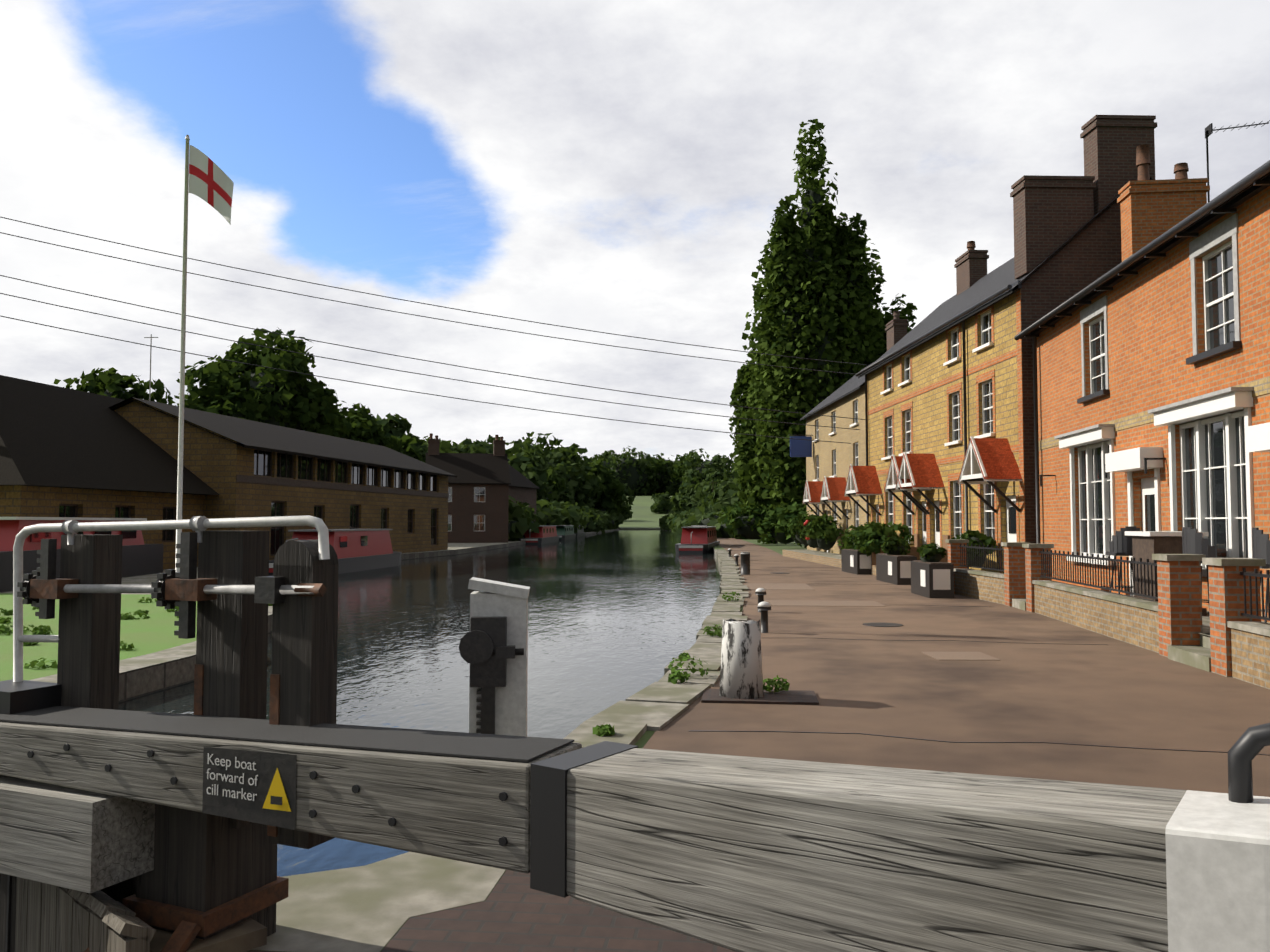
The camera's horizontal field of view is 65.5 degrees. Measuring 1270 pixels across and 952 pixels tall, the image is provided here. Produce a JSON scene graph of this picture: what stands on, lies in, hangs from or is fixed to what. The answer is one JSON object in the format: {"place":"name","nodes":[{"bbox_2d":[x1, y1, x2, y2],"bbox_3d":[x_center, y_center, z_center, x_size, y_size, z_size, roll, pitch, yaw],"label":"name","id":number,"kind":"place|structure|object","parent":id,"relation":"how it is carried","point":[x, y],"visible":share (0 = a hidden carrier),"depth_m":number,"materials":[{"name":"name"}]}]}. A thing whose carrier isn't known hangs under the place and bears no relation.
{"place":"outdoors","nodes":[
{"label":"outdoors","id":0,"kind":"place"},
{"bbox_2d":[0,593,196,680],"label":"lawn","id":1,"kind":"structure","parent":0,"point":[155,632],"depth_m":13.74,"materials":[{"name":"green plant"}]},
{"bbox_2d":[0,597,272,668],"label":"lawn tufts","id":2,"kind":"object","parent":1,"relation":"on","point":[40,630],"visible":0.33,"depth_m":14.11,"materials":[{"name":"green plant"}]},
{"bbox_2d":[165,135,233,609],"bbox_3d":[-7.875,-1.941,17.930,1.018,8.680,0.300,0,-3,6],"label":"flagpole","id":3,"kind":"object","parent":1,"relation":"on","point":[208,180],"visible":0.96,"depth_m":18.10,"materials":[{"name":"white metal"}]},
{"bbox_2d":[84,804,288,951],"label":"wooden post","id":4,"kind":"object","parent":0,"point":[209,875],"visible":0.62,"depth_m":3.52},
{"bbox_2d":[0,774,154,892],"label":"wooden beam","id":5,"kind":"structure","parent":4,"relation":"attached to","point":[75,839],"depth_m":3.42,"materials":[{"name":"grey wood"}]},
{"bbox_2d":[0,873,135,951],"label":"gate leaf panel","id":6,"kind":"object","parent":5,"relation":"attached to","point":[120,891],"depth_m":3.98,"materials":[{"name":"black wood"}]},
{"bbox_2d":[207,753,257,800],"bbox_3d":[-1.282,0.958,3.142,0.218,0.130,0.002,-1,-3,24],"label":"sign lettering","id":7,"kind":"object","parent":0,"point":[234,781],"visible":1,"depth_m":3.14},
{"bbox_2d":[245,950,275,951],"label":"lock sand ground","id":8,"kind":"structure","parent":0,"point":[258,951],"depth_m":3.57,"materials":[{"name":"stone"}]},
{"bbox_2d":[0,532,590,594],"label":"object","id":9,"kind":"structure","parent":0,"point":[148,579],"depth_m":29.20,"materials":[{"name":"stone"}]},
{"bbox_2d":[0,517,162,591],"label":"narrowboat","id":10,"kind":"object","parent":9,"relation":"on","point":[139,557],"visible":0.48,"depth_m":24.68,"materials":[{"name":"red metal"}]},
{"bbox_2d":[0,375,219,569],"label":"building","id":11,"kind":"structure","parent":9,"relation":"on","point":[66,452],"depth_m":30.95,"materials":[{"name":"stone"}]},
{"bbox_2d":[174,328,351,437],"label":"tree","id":12,"kind":"object","parent":9,"relation":"on","point":[293,400],"visible":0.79,"depth_m":73.34,"materials":[{"name":"green plant"}]},
{"bbox_2d":[108,397,456,559],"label":"building","id":13,"kind":"structure","parent":9,"relation":"on","point":[243,468],"depth_m":40.74,"materials":[{"name":"brick"}]},
{"bbox_2d":[144,334,157,400],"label":"mast","id":14,"kind":"object","parent":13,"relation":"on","point":[151,337],"visible":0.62,"depth_m":61.18,"materials":[{"name":"metal"}]},
{"bbox_2d":[332,403,393,447],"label":"tree","id":15,"kind":"object","parent":9,"relation":"on","point":[363,423],"visible":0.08,"depth_m":94.49,"materials":[{"name":"green plant"}]},
{"bbox_2d":[0,217,865,443],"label":"telephone wires","id":16,"kind":"object","parent":9,"relation":"on","point":[409,357],"visible":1,"depth_m":31.42,"materials":[{"name":"black metal"}]},
{"bbox_2d":[426,433,510,542],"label":"canal house","id":17,"kind":"structure","parent":9,"relation":"on","point":[478,498],"depth_m":78.25,"materials":[{"name":"brick"}]},
{"bbox_2d":[493,450,539,520],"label":"house","id":18,"kind":"structure","parent":9,"relation":"on","point":[522,489],"depth_m":95.18,"materials":[{"name":"brick"}]},
{"bbox_2d":[519,526,558,544],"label":"narrowboat","id":19,"kind":"object","parent":9,"relation":"on","point":[546,534],"visible":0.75,"depth_m":87.91,"materials":[{"name":"red metal"}]},
{"bbox_2d":[550,525,575,540],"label":"narrowboat","id":20,"kind":"object","parent":9,"relation":"on","point":[565,532],"visible":0.65,"depth_m":107.73,"materials":[{"name":"teal metal"}]},
{"bbox_2d":[574,525,584,536],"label":"narrowboat","id":21,"kind":"object","parent":9,"relation":"on","point":[580,533],"visible":0.17,"depth_m":133.22,"materials":[{"name":"black"}]},
{"bbox_2d":[119,528,715,701],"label":"canal walls","id":22,"kind":"structure","parent":0,"point":[136,683],"depth_m":11.09,"materials":[{"name":"stone"}]},
{"bbox_2d":[118,529,719,876],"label":"canal water","id":23,"kind":"structure","parent":0,"point":[615,616],"depth_m":16.55,"materials":[{"name":"grey liquid"}]},
{"bbox_2d":[675,526,719,553],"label":"narrowboat","id":24,"kind":"object","parent":23,"relation":"on","point":[698,539],"visible":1,"depth_m":62.22,"materials":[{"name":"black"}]},
{"bbox_2d":[256,539,806,951],"bbox_3d":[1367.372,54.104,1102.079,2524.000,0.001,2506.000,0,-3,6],"label":"bank ground","id":25,"kind":"structure","parent":0,"point":[778,547],"depth_m":58.12,"materials":[{"name":"green plant"}]},
{"bbox_2d":[15,877,266,951],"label":"wooden gate timbers","id":26,"kind":"object","parent":25,"relation":"on","point":[51,918],"visible":0.38,"depth_m":3.50,"materials":[{"name":"brown wood"}]},
{"bbox_2d":[0,721,581,873],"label":"lock gate beam","id":27,"kind":"structure","parent":26,"relation":"on","point":[450,807],"depth_m":2.96,"materials":[{"name":"grey wood"}]},
{"bbox_2d":[13,515,338,848],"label":"paddle posts","id":28,"kind":"object","parent":27,"relation":"attached to","point":[234,589],"visible":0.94,"depth_m":3.62,"materials":[{"name":"brown wood"}]},
{"bbox_2d":[0,679,1269,897],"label":"beam fittings","id":29,"kind":"object","parent":27,"relation":"on","point":[272,787],"visible":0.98,"depth_m":3.08,"materials":[{"name":"black metal"}]},
{"bbox_2d":[252,852,504,951],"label":"stone ledge","id":30,"kind":"object","parent":25,"relation":"on","point":[373,907],"visible":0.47,"depth_m":4.07,"materials":[{"name":"beige stone"}]},
{"bbox_2d":[381,870,734,951],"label":"paved towpath","id":31,"kind":"structure","parent":25,"relation":"on","point":[513,912],"depth_m":3.77,"materials":[{"name":"concrete"}]},
{"bbox_2d":[563,549,748,747],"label":"coping stones","id":32,"kind":"object","parent":25,"relation":"on","point":[661,703],"visible":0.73,"depth_m":8.92,"materials":[{"name":"beige stone"}]},
{"bbox_2d":[459,577,529,736],"bbox_3d":[-0.747,1.175,5.271,0.359,1.250,0.310,0,-3,-4],"label":"paddle stand","id":33,"kind":"object","parent":32,"relation":"on","point":[493,647],"visible":0.67,"depth_m":5.22,"materials":[{"name":"white paint"}]},
{"bbox_2d":[593,591,789,736],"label":"coping weeds","id":34,"kind":"object","parent":32,"relation":"on","point":[609,730],"visible":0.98,"depth_m":9.38,"materials":[{"name":"green plant"}]},
{"bbox_2d":[669,482,693,513],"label":"bush","id":35,"kind":"object","parent":25,"relation":"on","point":[675,499],"visible":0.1,"depth_m":297.84,"materials":[{"name":"green plant"}]},
{"bbox_2d":[679,479,710,510],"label":"bush","id":36,"kind":"object","parent":25,"relation":"on","point":[685,501],"visible":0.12,"depth_m":287.09,"materials":[{"name":"green plant"}]},
{"bbox_2d":[690,482,710,507],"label":"bush","id":37,"kind":"object","parent":25,"relation":"on","point":[697,495],"visible":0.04,"depth_m":248.04,"materials":[{"name":"green plant"}]},
{"bbox_2d":[697,479,722,509],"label":"tree","id":38,"kind":"object","parent":25,"relation":"on","point":[709,490],"visible":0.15,"depth_m":213.88,"materials":[{"name":"green plant"}]},
{"bbox_2d":[709,478,733,505],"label":"tree","id":39,"kind":"object","parent":25,"relation":"on","point":[724,484],"visible":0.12,"depth_m":158.91,"materials":[{"name":"green plant"}]},
{"bbox_2d":[716,484,735,504],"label":"bush","id":40,"kind":"object","parent":25,"relation":"on","point":[721,493],"visible":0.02,"depth_m":128.31,"materials":[{"name":"green plant"}]},
{"bbox_2d":[720,482,743,507],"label":"bush","id":41,"kind":"object","parent":25,"relation":"on","point":[730,497],"visible":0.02,"depth_m":103.89,"materials":[{"name":"green plant"}]},
{"bbox_2d":[729,333,787,543],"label":"poplar tree","id":42,"kind":"object","parent":25,"relation":"on","point":[750,479],"visible":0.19,"depth_m":74.31,"materials":[{"name":"green plant"}]},
{"bbox_2d":[757,504,793,544],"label":"bush","id":43,"kind":"object","parent":25,"relation":"on","point":[770,520],"visible":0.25,"depth_m":59.14,"materials":[{"name":"green plant"}]},
{"bbox_2d":[772,502,806,543],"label":"bush","id":44,"kind":"object","parent":25,"relation":"on","point":[795,508],"visible":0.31,"depth_m":55.35,"materials":[{"name":"green plant"}]},
{"bbox_2d":[742,119,882,547],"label":"poplar tree","id":45,"kind":"object","parent":25,"relation":"on","point":[817,284],"visible":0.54,"depth_m":60.94,"materials":[{"name":"green plant"}]},
{"bbox_2d":[789,311,908,553],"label":"terrace","id":46,"kind":"structure","parent":25,"relation":"on","point":[827,466],"depth_m":40.89,"materials":[{"name":"yellow brick"}]},
{"bbox_2d":[854,238,917,367],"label":"tree","id":47,"kind":"object","parent":25,"relation":"on","point":[880,346],"visible":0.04,"depth_m":64.47,"materials":[{"name":"green plant"}]},
{"bbox_2d":[782,550,1269,635],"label":"garden paving","id":48,"kind":"structure","parent":25,"relation":"on","point":[829,559],"depth_m":37.90,"materials":[{"name":"stone"}]},
{"bbox_2d":[787,510,816,545],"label":"garden shrub","id":49,"kind":"object","parent":48,"relation":"on","point":[798,520],"visible":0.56,"depth_m":43.93,"materials":[{"name":"green plant"}]},
{"bbox_2d":[798,525,818,547],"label":"flower shrub","id":50,"kind":"object","parent":48,"relation":"on","point":[811,542],"visible":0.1,"depth_m":42.07,"materials":[{"name":"green plant"}]},
{"bbox_2d":[805,513,843,549],"bbox_3d":[7.598,2.240,39.771,1.517,1.516,1.829,0,-3,6],"label":"garden shrub","id":51,"kind":"object","parent":48,"relation":"on","point":[823,531],"visible":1,"depth_m":39.38,"materials":[{"name":"green plant"}]},
{"bbox_2d":[837,521,888,549],"bbox_3d":[7.408,2.054,31.903,1.749,1.218,1.820,0,-3,6],"label":"garden hedge","id":52,"kind":"object","parent":48,"relation":"on","point":[847,538],"visible":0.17,"depth_m":31.87,"materials":[{"name":"green plant"}]},
{"bbox_2d":[852,521,913,556],"bbox_3d":[7.471,1.934,29.902,1.887,1.149,1.869,2,-3,-29],"label":"garden hedge","id":53,"kind":"object","parent":48,"relation":"on","point":[869,540],"visible":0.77,"depth_m":29.50,"materials":[{"name":"green plant"}]},
{"bbox_2d":[872,533,949,564],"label":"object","id":54,"kind":"object","parent":48,"relation":"on","point":[913,550],"visible":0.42,"depth_m":26.55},
{"bbox_2d":[1125,531,1208,615],"bbox_3d":[7.397,1.339,13.758,0.750,1.130,0.900,0,-3,6],"label":"table","id":55,"kind":"object","parent":48,"relation":"on","point":[1146,545],"visible":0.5,"depth_m":13.55,"materials":[{"name":"white"}]},
{"bbox_2d":[1105,526,1269,622],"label":"chairs","id":56,"kind":"object","parent":48,"relation":"on","point":[1193,542],"visible":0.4,"depth_m":12.18,"materials":[{"name":"black metal"}]},
{"bbox_2d":[508,496,759,540],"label":"bushes","id":57,"kind":"object","parent":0,"point":[523,515],"depth_m":113.10,"materials":[{"name":"green plant"}]},
{"bbox_2d":[718,501,743,524],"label":"bush","id":58,"kind":"object","parent":57,"relation":"on","point":[724,509],"visible":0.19,"depth_m":94.19,"materials":[{"name":"green plant"}]},
{"bbox_2d":[0,0,1269,467],"label":"sky","id":59,"kind":"structure","parent":0,"point":[621,167],"materials":[{"name":"white"}]},
{"bbox_2d":[619,496,671,527],"bbox_3d":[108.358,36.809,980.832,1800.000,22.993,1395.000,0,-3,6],"label":"hill field","id":60,"kind":"structure","parent":0,"point":[643,516],"depth_m":388.61,"materials":[{"name":"green plant"}]},
{"bbox_2d":[590,450,620,468],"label":"tree","id":61,"kind":"object","parent":60,"relation":"on","point":[603,456],"visible":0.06,"depth_m":576.58,"materials":[{"name":"green plant"}]},
{"bbox_2d":[624,504,632,519],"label":"bush","id":62,"kind":"object","parent":60,"relation":"on","point":[629,512],"visible":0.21,"depth_m":359.78,"materials":[{"name":"green plant"}]},
{"bbox_2d":[606,446,659,495],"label":"tree","id":63,"kind":"object","parent":60,"relation":"on","point":[632,471],"visible":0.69,"depth_m":562.32,"materials":[{"name":"green plant"}]},
{"bbox_2d":[650,491,673,513],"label":"bush","id":64,"kind":"object","parent":60,"relation":"on","point":[662,503],"visible":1,"depth_m":396.38,"materials":[{"name":"green plant"}]},
{"bbox_2d":[647,453,687,495],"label":"tree","id":65,"kind":"object","parent":60,"relation":"on","point":[661,466],"visible":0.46,"depth_m":571.18,"materials":[{"name":"green plant"}]},
{"bbox_2d":[662,459,682,495],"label":"tree","id":66,"kind":"object","parent":60,"relation":"on","point":[672,488],"visible":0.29,"depth_m":564.99,"materials":[{"name":"green plant"}]},
{"bbox_2d":[669,455,702,484],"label":"tree","id":67,"kind":"object","parent":60,"relation":"on","point":[680,471],"visible":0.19,"depth_m":554.98,"materials":[{"name":"green plant"}]},
{"bbox_2d":[679,448,732,484],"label":"tree","id":68,"kind":"object","parent":60,"relation":"on","point":[693,474],"visible":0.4,"depth_m":537.89,"materials":[{"name":"green plant"}]},
{"bbox_2d":[704,463,733,482],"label":"tree","id":69,"kind":"object","parent":60,"relation":"on","point":[716,474],"visible":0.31,"depth_m":525.99,"materials":[{"name":"green plant"}]},
{"bbox_2d":[723,465,735,478],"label":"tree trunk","id":70,"kind":"object","parent":60,"relation":"on","point":[728,474],"visible":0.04,"depth_m":517.22,"materials":[{"name":"green plant"}]},
{"bbox_2d":[530,748,1269,951],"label":"lock balance beam","id":71,"kind":"structure","parent":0,"point":[742,853],"depth_m":2.15,"materials":[{"name":"grey wood"}]},
{"bbox_2d":[642,538,1269,796],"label":"towpath","id":72,"kind":"structure","parent":0,"point":[1064,687],"depth_m":8.68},
{"bbox_2d":[740,552,749,574],"bbox_3d":[3.327,2.628,29.761,0.300,0.680,0.300,0,-3,6],"label":"towpath bin","id":73,"kind":"object","parent":72,"relation":"on","point":[745,563],"visible":0.98,"depth_m":29.64,"materials":[{"name":"grey metal"}]},
{"bbox_2d":[721,502,771,538],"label":"bush","id":74,"kind":"object","parent":72,"relation":"on","point":[744,521],"visible":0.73,"depth_m":68.92,"materials":[{"name":"green plant"}]},
{"bbox_2d":[728,548,770,632],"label":"bollards","id":75,"kind":"object","parent":72,"relation":"on","point":[763,607],"visible":1,"depth_m":13.94,"materials":[{"name":"metal"}]},
{"bbox_2d":[701,619,818,704],"bbox_3d":[1.102,1.619,8.777,1.000,0.697,0.600,0,-3,6],"label":"timber bollard","id":76,"kind":"object","parent":72,"relation":"on","point":[741,678],"visible":0.96,"depth_m":8.64,"materials":[{"name":"paint"}]},
{"bbox_2d":[773,572,902,626],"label":"manhole covers","id":77,"kind":"object","parent":72,"relation":"on","point":[878,624],"visible":1,"depth_m":15.01,"materials":[{"name":"black metal"}]},
{"bbox_2d":[841,549,871,574],"bbox_3d":[6.911,2.656,30.763,0.514,0.720,2.014,0,-3,-2],"label":"planter","id":78,"kind":"object","parent":72,"relation":"on","point":[856,561],"visible":0.83,"depth_m":29.97,"materials":[{"name":"black paint"}]},
{"bbox_2d":[743,583,999,659],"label":"paving patches","id":79,"kind":"object","parent":72,"relation":"on","point":[935,655],"visible":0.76,"depth_m":18.96,"materials":[{"name":"beige concrete"}]},
{"bbox_2d":[876,553,916,584],"bbox_3d":[6.820,2.421,25.849,0.514,0.720,2.214,0,-3,0],"label":"planter","id":80,"kind":"object","parent":72,"relation":"on","point":[894,569],"visible":0.81,"depth_m":25.12,"materials":[{"name":"black paint"}]},
{"bbox_2d":[880,535,910,554],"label":"planter plants","id":81,"kind":"object","parent":80,"relation":"in","point":[892,545],"visible":1,"depth_m":25.69,"materials":[{"name":"green plant"}]},
{"bbox_2d":[911,560,953,597],"bbox_3d":[6.360,2.199,21.180,0.610,0.720,1.640,0,-3,6],"label":"planter","id":82,"kind":"object","parent":72,"relation":"on","point":[932,579],"visible":0.92,"depth_m":20.40,"materials":[{"name":"black paint"}]},
{"bbox_2d":[917,543,946,561],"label":"planter plants","id":83,"kind":"object","parent":82,"relation":"in","point":[930,552],"visible":0.96,"depth_m":21.07,"materials":[{"name":"green plant"}]},
{"bbox_2d":[689,570,1269,755],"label":"towpath cracks","id":84,"kind":"object","parent":72,"relation":"on","point":[964,742],"visible":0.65,"depth_m":7.25,"materials":[{"name":"black"}]},
{"bbox_2d":[945,539,1269,688],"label":"garden wall","id":85,"kind":"structure","parent":72,"relation":"on","point":[1234,644],"depth_m":11.41,"materials":[{"name":"brick"}]},
{"bbox_2d":[959,544,1269,620],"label":"garden wall railings","id":86,"kind":"object","parent":85,"relation":"on","point":[1255,574],"visible":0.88,"depth_m":13.98,"materials":[{"name":"metal"}]},
{"bbox_2d":[952,530,996,566],"bbox_3d":[8.131,1.741,23.678,1.104,0.898,1.067,0,-3,6],"label":"garden shrub","id":87,"kind":"object","parent":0,"point":[985,539],"depth_m":23.54,"materials":[{"name":"green plant"}]},
{"bbox_2d":[844,115,1156,572],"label":"stone terrace","id":88,"kind":"structure","parent":0,"point":[949,416],"depth_m":24.17,"materials":[{"name":"yellow brick"}]},
{"bbox_2d":[1014,144,1269,622],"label":"red brick house","id":89,"kind":"structure","parent":0,"point":[1151,371],"depth_m":15.58,"materials":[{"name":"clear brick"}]},
{"bbox_2d":[1205,120,1269,201],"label":"tv aerial","id":90,"kind":"object","parent":89,"relation":"attached to","point":[1209,130],"visible":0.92,"depth_m":21.55,"materials":[{"name":"black metal"}]},
{"label":"bank ground","id":91,"kind":"structure","parent":0,"visible":0},
{"bbox_2d":[52,367,185,407],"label":"tree","id":92,"kind":"object","parent":91,"relation":"on","point":[110,382],"visible":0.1,"depth_m":82.31,"materials":[{"name":"green plant"}]},
{"bbox_2d":[30,606,272,682],"bbox_3d":[-6.289,1.881,6.992,1.966,0.001,24.829,0,-3,2],"label":"lock coping","id":93,"kind":"object","parent":91,"relation":"on","point":[166,655],"visible":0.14,"depth_m":11.29,"materials":[{"name":"stone"}]},
{"bbox_2d":[376,413,427,462],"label":"tree","id":94,"kind":"object","parent":91,"relation":"on","point":[402,425],"visible":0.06,"depth_m":121.29,"materials":[{"name":"green plant"}]},
{"bbox_2d":[383,435,424,461],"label":"tree","id":95,"kind":"object","parent":91,"relation":"on","point":[404,444],"visible":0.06,"depth_m":100.22,"materials":[{"name":"green plant"}]},
{"bbox_2d":[426,437,493,453],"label":"tree","id":96,"kind":"object","parent":91,"relation":"on","point":[466,445],"visible":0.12,"depth_m":157.34,"materials":[{"name":"green plant"}]},
{"bbox_2d":[485,435,558,501],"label":"tree","id":97,"kind":"object","parent":91,"relation":"on","point":[532,469],"visible":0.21,"depth_m":199.27,"materials":[{"name":"green plant"}]},
{"bbox_2d":[542,472,565,502],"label":"tree","id":98,"kind":"object","parent":91,"relation":"on","point":[557,488],"visible":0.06,"depth_m":216.87,"materials":[{"name":"green plant"}]},
{"bbox_2d":[514,431,603,466],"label":"tree","id":99,"kind":"object","parent":91,"relation":"on","point":[573,447],"visible":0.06,"depth_m":298.18,"materials":[{"name":"green plant"}]},
{"bbox_2d":[546,461,573,504],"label":"tree","id":100,"kind":"object","parent":91,"relation":"on","point":[562,472],"visible":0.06,"depth_m":232.81,"materials":[{"name":"green plant"}]},
{"bbox_2d":[515,443,605,508],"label":"tree","id":101,"kind":"object","parent":91,"relation":"on","point":[585,484],"visible":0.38,"depth_m":245.16,"materials":[{"name":"green plant"}]},
{"bbox_2d":[579,457,624,515],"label":"tree","id":102,"kind":"object","parent":91,"relation":"on","point":[611,495],"visible":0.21,"depth_m":262.96,"materials":[{"name":"green plant"}]},
{"bbox_2d":[579,458,635,521],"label":"tree","id":103,"kind":"object","parent":91,"relation":"on","point":[628,491],"visible":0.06,"depth_m":289.38,"materials":[{"name":"green plant"}]},
{"label":"ground","id":104,"kind":"structure","parent":0,"visible":0},
{"bbox_2d":[269,529,401,575],"bbox_3d":[-11.453,3.071,39.317,2.050,1.905,12.027,0,-3,4],"label":"narrowboat","id":105,"kind":"object","parent":104,"relation":"on","point":[356,550],"visible":0.44,"depth_m":38.17,"materials":[{"name":"red metal"}]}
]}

